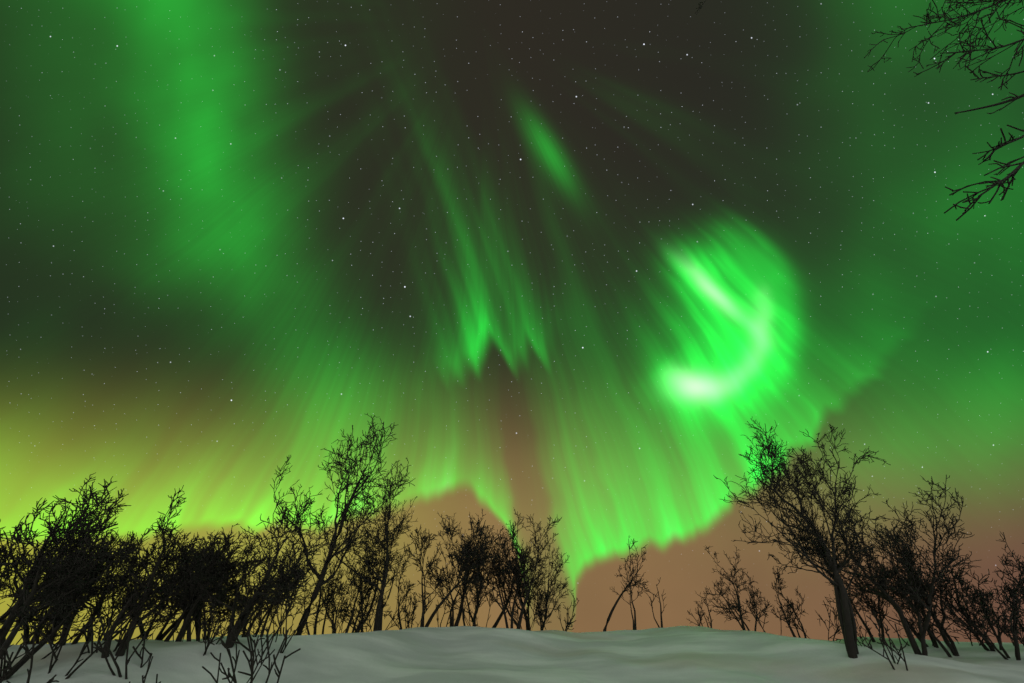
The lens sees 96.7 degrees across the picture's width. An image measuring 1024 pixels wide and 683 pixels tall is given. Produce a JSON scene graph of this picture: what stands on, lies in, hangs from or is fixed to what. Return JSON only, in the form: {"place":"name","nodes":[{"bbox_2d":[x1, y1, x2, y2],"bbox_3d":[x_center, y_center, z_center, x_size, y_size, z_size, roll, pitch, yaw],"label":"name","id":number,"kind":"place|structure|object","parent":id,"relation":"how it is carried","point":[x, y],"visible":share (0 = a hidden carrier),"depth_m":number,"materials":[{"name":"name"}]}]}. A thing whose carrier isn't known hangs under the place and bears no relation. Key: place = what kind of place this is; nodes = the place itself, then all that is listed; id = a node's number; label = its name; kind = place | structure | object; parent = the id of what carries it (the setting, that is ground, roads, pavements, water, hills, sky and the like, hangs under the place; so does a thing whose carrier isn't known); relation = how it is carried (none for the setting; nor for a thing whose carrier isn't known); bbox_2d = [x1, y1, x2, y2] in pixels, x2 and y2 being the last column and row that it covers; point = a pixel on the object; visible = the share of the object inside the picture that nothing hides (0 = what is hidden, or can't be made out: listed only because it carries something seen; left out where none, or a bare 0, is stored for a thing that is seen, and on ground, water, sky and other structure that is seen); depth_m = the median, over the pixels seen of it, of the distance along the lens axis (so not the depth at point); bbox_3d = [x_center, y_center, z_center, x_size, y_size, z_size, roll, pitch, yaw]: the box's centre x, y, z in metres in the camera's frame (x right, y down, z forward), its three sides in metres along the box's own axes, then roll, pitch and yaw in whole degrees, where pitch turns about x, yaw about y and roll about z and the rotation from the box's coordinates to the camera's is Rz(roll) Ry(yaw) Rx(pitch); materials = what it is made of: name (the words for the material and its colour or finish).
{"place":"outdoors","nodes":[
{"label":"outdoors","id":0,"kind":"place"},
{"bbox_2d":[0,626,1023,682],"bbox_3d":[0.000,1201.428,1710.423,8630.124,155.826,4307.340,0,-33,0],"label":"snow ground","id":1,"kind":"structure","parent":0,"point":[675,654],"depth_m":5.50,"materials":[{"name":"white snow"}]},
{"bbox_2d":[0,643,58,682],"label":"birch shrub","id":2,"kind":"object","parent":1,"relation":"on","point":[11,669],"visible":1,"depth_m":3.47,"materials":[{"name":"black plant"}]},
{"bbox_2d":[0,512,83,643],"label":"birch","id":3,"kind":"object","parent":1,"relation":"on","point":[3,584],"visible":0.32,"depth_m":5.84,"materials":[{"name":"black plant"}]},
{"bbox_2d":[0,607,94,676],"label":"birch shrub","id":4,"kind":"object","parent":1,"relation":"on","point":[21,646],"visible":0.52,"depth_m":4.54,"materials":[{"name":"black plant"}]},
{"bbox_2d":[16,572,81,644],"bbox_3d":[-6.667,3.934,6.490,0.583,1.049,1.294,8,-34,-12],"label":"birch shrub","id":5,"kind":"object","parent":1,"relation":"on","point":[22,643],"visible":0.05,"depth_m":6.30,"materials":[{"name":"black plant"}]},
{"bbox_2d":[0,535,129,644],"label":"birch","id":6,"kind":"object","parent":1,"relation":"on","point":[27,634],"visible":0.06,"depth_m":6.55,"materials":[{"name":"black plant"}]},
{"bbox_2d":[0,473,144,680],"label":"birch","id":7,"kind":"object","parent":1,"relation":"on","point":[36,573],"visible":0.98,"depth_m":4.33,"materials":[{"name":"black plant"}]},
{"bbox_2d":[52,600,98,642],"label":"birch shrub","id":8,"kind":"object","parent":1,"relation":"on","point":[80,623],"visible":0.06,"depth_m":6.55,"materials":[{"name":"black plant"}]},
{"bbox_2d":[19,526,141,644],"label":"birch","id":9,"kind":"object","parent":1,"relation":"on","point":[113,538],"visible":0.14,"depth_m":6.32,"materials":[{"name":"black plant"}]},
{"bbox_2d":[21,616,152,682],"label":"birch shrub","id":10,"kind":"object","parent":1,"relation":"on","point":[51,643],"visible":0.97,"depth_m":4.13,"materials":[{"name":"black plant"}]},
{"bbox_2d":[33,508,162,645],"bbox_3d":[-4.915,2.673,5.287,1.310,1.643,0.988,-16,-36,23],"label":"birch","id":11,"kind":"object","parent":1,"relation":"on","point":[97,567],"visible":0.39,"depth_m":5.18,"materials":[{"name":"black plant"}]},
{"bbox_2d":[32,532,165,641],"bbox_3d":[-5.644,3.344,6.188,1.392,1.480,1.516,-24,-40,32],"label":"birch","id":12,"kind":"object","parent":1,"relation":"on","point":[112,614],"visible":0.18,"depth_m":6.37,"materials":[{"name":"black plant"}]},
{"bbox_2d":[80,593,156,652],"bbox_3d":[-4.061,2.913,4.636,0.638,0.638,0.272,14,-35,-20],"label":"birch shrub","id":13,"kind":"object","parent":1,"relation":"on","point":[100,630],"visible":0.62,"depth_m":4.60,"materials":[{"name":"black plant"}]},
{"bbox_2d":[93,617,153,678],"bbox_3d":[-3.618,2.936,4.259,0.427,0.598,0.522,0,-33,0],"label":"birch shrub","id":14,"kind":"object","parent":1,"relation":"on","point":[101,649],"visible":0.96,"depth_m":4.18,"materials":[{"name":"black plant"}]},
{"bbox_2d":[103,554,171,639],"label":"birch","id":15,"kind":"object","parent":1,"relation":"on","point":[115,635],"visible":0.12,"depth_m":7.53,"materials":[{"name":"black plant"}]},
{"bbox_2d":[100,586,174,639],"bbox_3d":[-5.509,4.012,6.716,1.050,0.949,0.558,23,-39,-31],"label":"birch shrub","id":16,"kind":"object","parent":1,"relation":"on","point":[146,620],"visible":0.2,"depth_m":6.75,"materials":[{"name":"black plant"}]},
{"bbox_2d":[113,542,175,638],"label":"birch","id":17,"kind":"object","parent":1,"relation":"on","point":[140,627],"visible":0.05,"depth_m":7.72,"materials":[{"name":"black plant"}]},
{"bbox_2d":[129,644,160,682],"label":"birch shrub","id":18,"kind":"object","parent":1,"relation":"on","point":[148,667],"visible":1,"depth_m":3.63,"materials":[{"name":"black plant"}]},
{"bbox_2d":[101,485,216,657],"bbox_3d":[-3.897,2.523,4.943,0.922,1.732,1.198,0,-33,0],"label":"birch","id":19,"kind":"object","parent":1,"relation":"on","point":[148,583],"visible":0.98,"depth_m":4.88,"materials":[{"name":"black plant"}]},
{"bbox_2d":[167,590,218,641],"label":"birch shrub","id":20,"kind":"object","parent":1,"relation":"on","point":[182,624],"visible":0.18,"depth_m":6.91,"materials":[{"name":"black plant"}]},
{"bbox_2d":[143,537,259,641],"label":"birch","id":21,"kind":"object","parent":1,"relation":"on","point":[230,593],"visible":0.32,"depth_m":6.57,"materials":[{"name":"black plant"}]},
{"bbox_2d":[170,568,234,640],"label":"birch","id":22,"kind":"object","parent":1,"relation":"on","point":[196,628],"visible":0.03,"depth_m":7.49,"materials":[{"name":"black plant"}]},
{"bbox_2d":[146,525,266,639],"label":"birch","id":23,"kind":"object","parent":1,"relation":"on","point":[160,636],"visible":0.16,"depth_m":7.05,"materials":[{"name":"black plant"}]},
{"bbox_2d":[164,523,264,641],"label":"birch","id":24,"kind":"object","parent":1,"relation":"on","point":[188,617],"visible":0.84,"depth_m":5.94,"materials":[{"name":"black plant"}]},
{"bbox_2d":[198,595,230,655],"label":"birch shrub","id":25,"kind":"object","parent":1,"relation":"on","point":[209,639],"visible":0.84,"depth_m":4.79,"materials":[{"name":"black plant"}]},
{"bbox_2d":[202,623,274,682],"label":"birch shrub","id":26,"kind":"object","parent":1,"relation":"on","point":[236,661],"visible":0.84,"depth_m":4.46,"materials":[{"name":"black plant"}]},
{"bbox_2d":[219,588,264,638],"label":"birch shrub","id":27,"kind":"object","parent":1,"relation":"on","point":[230,617],"visible":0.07,"depth_m":7.38,"materials":[{"name":"black plant"}]},
{"bbox_2d":[209,543,292,636],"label":"birch","id":28,"kind":"object","parent":1,"relation":"on","point":[253,621],"visible":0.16,"depth_m":7.22,"materials":[{"name":"black plant"}]},
{"bbox_2d":[219,624,300,682],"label":"birch shrub","id":29,"kind":"object","parent":1,"relation":"on","point":[253,661],"visible":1,"depth_m":3.96,"materials":[{"name":"black plant"}]},
{"bbox_2d":[188,498,341,648],"bbox_3d":[-2.890,2.670,5.249,1.602,1.642,0.696,-14,-35,20],"label":"birch","id":30,"kind":"object","parent":1,"relation":"on","point":[242,621],"visible":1,"depth_m":5.20,"materials":[{"name":"black plant"}]},
{"bbox_2d":[236,568,305,634],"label":"birch","id":31,"kind":"object","parent":1,"relation":"on","point":[266,613],"visible":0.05,"depth_m":8.42,"materials":[{"name":"black plant"}]},
{"bbox_2d":[239,532,317,636],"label":"birch","id":32,"kind":"object","parent":1,"relation":"on","point":[270,608],"visible":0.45,"depth_m":6.57,"materials":[{"name":"black plant"}]},
{"bbox_2d":[240,595,323,652],"bbox_3d":[-2.623,3.261,5.184,0.787,0.652,0.460,-15,-36,22],"label":"birch shrub","id":33,"kind":"object","parent":1,"relation":"on","point":[287,612],"visible":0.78,"depth_m":5.22,"materials":[{"name":"black plant"}]},
{"bbox_2d":[272,603,302,635],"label":"birch shrub","id":34,"kind":"object","parent":1,"relation":"on","point":[280,630],"visible":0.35,"depth_m":7.61,"materials":[{"name":"black plant"}]},
{"bbox_2d":[290,544,347,634],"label":"birch","id":35,"kind":"object","parent":1,"relation":"on","point":[322,604],"visible":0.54,"depth_m":8.60,"materials":[{"name":"black plant"}]},
{"bbox_2d":[290,540,385,633],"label":"birch","id":36,"kind":"object","parent":1,"relation":"on","point":[332,593],"visible":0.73,"depth_m":7.59,"materials":[{"name":"black plant"}]},
{"bbox_2d":[270,413,414,635],"bbox_3d":[-2.522,2.785,7.069,2.937,3.453,1.730,-24,-40,32],"label":"birch","id":37,"kind":"object","parent":1,"relation":"on","point":[348,541],"visible":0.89,"depth_m":7.10,"materials":[{"name":"black plant"}]},
{"bbox_2d":[327,584,372,633],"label":"birch shrub","id":38,"kind":"object","parent":1,"relation":"on","point":[337,621],"visible":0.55,"depth_m":8.11,"materials":[{"name":"black plant"}]},
{"bbox_2d":[328,559,378,632],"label":"birch","id":39,"kind":"object","parent":1,"relation":"on","point":[358,603],"visible":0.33,"depth_m":8.80,"materials":[{"name":"black plant"}]},
{"bbox_2d":[305,460,417,630],"bbox_3d":[-2.624,3.578,8.238,1.802,3.117,2.231,0,-33,0],"label":"birch","id":40,"kind":"object","parent":1,"relation":"on","point":[380,607],"visible":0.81,"depth_m":8.00,"materials":[{"name":"black plant"}]},
{"bbox_2d":[342,518,401,632],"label":"birch","id":41,"kind":"object","parent":1,"relation":"on","point":[367,592],"visible":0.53,"depth_m":8.01,"materials":[{"name":"black plant"}]},
{"bbox_2d":[343,587,412,631],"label":"birch shrub","id":42,"kind":"object","parent":1,"relation":"on","point":[369,625],"visible":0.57,"depth_m":8.38,"materials":[{"name":"black plant"}]},
{"bbox_2d":[393,563,421,629],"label":"birch","id":43,"kind":"object","parent":1,"relation":"on","point":[410,597],"visible":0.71,"depth_m":9.30,"materials":[{"name":"black plant"}]},
{"bbox_2d":[388,587,432,629],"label":"birch shrub","id":44,"kind":"object","parent":1,"relation":"on","point":[407,615],"visible":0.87,"depth_m":8.37,"materials":[{"name":"black plant"}]},
{"bbox_2d":[437,594,462,626],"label":"birch shrub","id":45,"kind":"object","parent":1,"relation":"on","point":[455,601],"visible":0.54,"depth_m":8.83,"materials":[{"name":"black plant"}]},
{"bbox_2d":[405,520,496,626],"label":"birch","id":46,"kind":"object","parent":1,"relation":"on","point":[461,571],"visible":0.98,"depth_m":8.36,"materials":[{"name":"black plant"}]},
{"bbox_2d":[417,510,501,626],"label":"birch","id":47,"kind":"object","parent":1,"relation":"on","point":[457,621],"visible":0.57,"depth_m":8.86,"materials":[{"name":"black plant"}]},
{"bbox_2d":[433,520,499,626],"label":"birch","id":48,"kind":"object","parent":1,"relation":"on","point":[477,602],"visible":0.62,"depth_m":8.84,"materials":[{"name":"black plant"}]},
{"bbox_2d":[459,592,502,626],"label":"birch shrub","id":49,"kind":"object","parent":1,"relation":"on","point":[473,613],"visible":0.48,"depth_m":9.29,"materials":[{"name":"black plant"}]},
{"bbox_2d":[443,509,530,627],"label":"birch","id":50,"kind":"object","parent":1,"relation":"on","point":[504,549],"visible":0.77,"depth_m":9.01,"materials":[{"name":"black plant"}]},
{"bbox_2d":[484,537,548,630],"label":"birch","id":51,"kind":"object","parent":1,"relation":"on","point":[527,618],"visible":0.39,"depth_m":9.25,"materials":[{"name":"black plant"}]},
{"bbox_2d":[478,514,561,628],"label":"birch","id":52,"kind":"object","parent":1,"relation":"on","point":[524,581],"visible":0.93,"depth_m":8.84,"materials":[{"name":"black plant"}]},
{"bbox_2d":[509,590,542,628],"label":"birch shrub","id":53,"kind":"object","parent":1,"relation":"on","point":[517,612],"visible":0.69,"depth_m":9.00,"materials":[{"name":"black plant"}]},
{"bbox_2d":[523,534,573,630],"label":"birch","id":54,"kind":"object","parent":1,"relation":"on","point":[544,611],"visible":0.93,"depth_m":9.04,"materials":[{"name":"black plant"}]},
{"bbox_2d":[538,595,578,630],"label":"birch shrub","id":55,"kind":"object","parent":1,"relation":"on","point":[568,617],"visible":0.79,"depth_m":9.28,"materials":[{"name":"black plant"}]},
{"bbox_2d":[603,535,648,631],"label":"birch","id":56,"kind":"object","parent":1,"relation":"on","point":[624,590],"visible":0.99,"depth_m":8.96,"materials":[{"name":"black plant"}]},
{"bbox_2d":[611,562,645,629],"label":"birch","id":57,"kind":"object","parent":1,"relation":"on","point":[634,618],"visible":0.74,"depth_m":9.51,"materials":[{"name":"black plant"}]},
{"bbox_2d":[638,577,666,627],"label":"birch","id":58,"kind":"object","parent":1,"relation":"on","point":[661,611],"visible":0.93,"depth_m":9.40,"materials":[{"name":"black plant"}]},
{"bbox_2d":[686,588,712,627],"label":"birch","id":59,"kind":"object","parent":1,"relation":"on","point":[701,615],"visible":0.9,"depth_m":9.18,"materials":[{"name":"black plant"}]},
{"bbox_2d":[703,545,771,630],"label":"birch","id":60,"kind":"object","parent":1,"relation":"on","point":[737,607],"visible":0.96,"depth_m":8.91,"materials":[{"name":"black plant"}]},
{"bbox_2d":[743,597,786,633],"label":"birch shrub","id":61,"kind":"object","parent":1,"relation":"on","point":[754,611],"visible":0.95,"depth_m":8.64,"materials":[{"name":"black plant"}]},
{"bbox_2d":[771,566,807,637],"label":"birch","id":62,"kind":"object","parent":1,"relation":"on","point":[788,618],"visible":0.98,"depth_m":8.36,"materials":[{"name":"black plant"}]},
{"bbox_2d":[714,418,889,658],"bbox_3d":[4.245,2.671,6.834,2.042,3.638,2.058,11,-35,-17],"label":"birch","id":63,"kind":"object","parent":1,"relation":"on","point":[846,617],"visible":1,"depth_m":6.73,"materials":[{"name":"black plant"}]},
{"bbox_2d":[788,593,859,640],"bbox_3d":[5.488,4.916,8.019,0.707,0.886,1.085,18,-37,-26],"label":"birch shrub","id":64,"kind":"object","parent":1,"relation":"on","point":[837,631],"visible":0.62,"depth_m":7.88,"materials":[{"name":"black plant"}]},
{"bbox_2d":[827,592,871,646],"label":"birch shrub","id":65,"kind":"object","parent":1,"relation":"on","point":[859,628],"visible":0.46,"depth_m":7.36,"materials":[{"name":"black plant"}]},
{"bbox_2d":[815,547,899,643],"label":"birch","id":66,"kind":"object","parent":1,"relation":"on","point":[878,608],"visible":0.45,"depth_m":7.79,"materials":[{"name":"black plant"}]},
{"bbox_2d":[695,0,1023,220],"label":"overhanging birch","id":67,"kind":"object","parent":1,"relation":"on","point":[999,182],"visible":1,"depth_m":6.04,"materials":[{"name":"black plant"}]},
{"bbox_2d":[788,472,979,655],"bbox_3d":[5.642,3.336,7.158,1.774,2.865,2.739,9,-34,-14],"label":"birch","id":68,"kind":"object","parent":1,"relation":"on","point":[884,594],"visible":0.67,"depth_m":6.69,"materials":[{"name":"black plant"}]},
{"bbox_2d":[862,610,907,670],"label":"birch shrub","id":69,"kind":"object","parent":1,"relation":"on","point":[886,645],"visible":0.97,"depth_m":5.40,"materials":[{"name":"black plant"}]},
{"bbox_2d":[847,537,939,647],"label":"birch","id":70,"kind":"object","parent":1,"relation":"on","point":[934,642],"visible":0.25,"depth_m":7.68,"materials":[{"name":"black plant"}]},
{"bbox_2d":[846,580,958,645],"bbox_3d":[6.630,4.675,7.784,1.514,1.168,0.541,-16,-36,23],"label":"birch shrub","id":71,"kind":"object","parent":1,"relation":"on","point":[912,624],"visible":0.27,"depth_m":7.61,"materials":[{"name":"black plant"}]},
{"bbox_2d":[868,521,970,656],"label":"birch","id":72,"kind":"object","parent":1,"relation":"on","point":[946,637],"visible":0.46,"depth_m":7.16,"materials":[{"name":"black plant"}]},
{"bbox_2d":[897,551,1009,650],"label":"birch","id":73,"kind":"object","parent":1,"relation":"on","point":[958,602],"visible":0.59,"depth_m":7.21,"materials":[{"name":"black plant"}]},
{"bbox_2d":[906,587,1000,645],"bbox_3d":[7.578,4.736,7.773,1.342,1.000,0.429,-12,-35,18],"label":"birch shrub","id":74,"kind":"object","parent":1,"relation":"on","point":[966,614],"visible":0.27,"depth_m":7.69,"materials":[{"name":"black plant"}]},
{"bbox_2d":[925,532,1023,659],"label":"birch","id":75,"kind":"object","parent":1,"relation":"on","point":[1014,595],"visible":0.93,"depth_m":6.59,"materials":[{"name":"black plant"}]},
{"bbox_2d":[991,573,1023,645],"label":"birch","id":76,"kind":"object","parent":1,"relation":"on","point":[1018,637],"visible":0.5,"depth_m":7.18,"materials":[{"name":"black plant"}]},
{"bbox_2d":[995,543,1023,604],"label":"birch","id":77,"kind":"object","parent":1,"relation":"on","point":[1006,570],"visible":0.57,"depth_m":6.79,"materials":[{"name":"black plant"}]},
{"bbox_2d":[997,593,1023,645],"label":"birch shrub","id":78,"kind":"object","parent":1,"relation":"on","point":[1012,621],"visible":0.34,"depth_m":7.56,"materials":[{"name":"black plant"}]},
{"bbox_2d":[1003,598,1023,630],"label":"birch shrub","id":79,"kind":"object","parent":1,"relation":"on","point":[1019,610],"visible":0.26,"depth_m":7.67,"materials":[{"name":"black plant"}]},
{"bbox_2d":[0,0,1023,644],"label":"sky","id":80,"kind":"structure","parent":0,"point":[570,250],"materials":[{"name":"green"}]}
]}

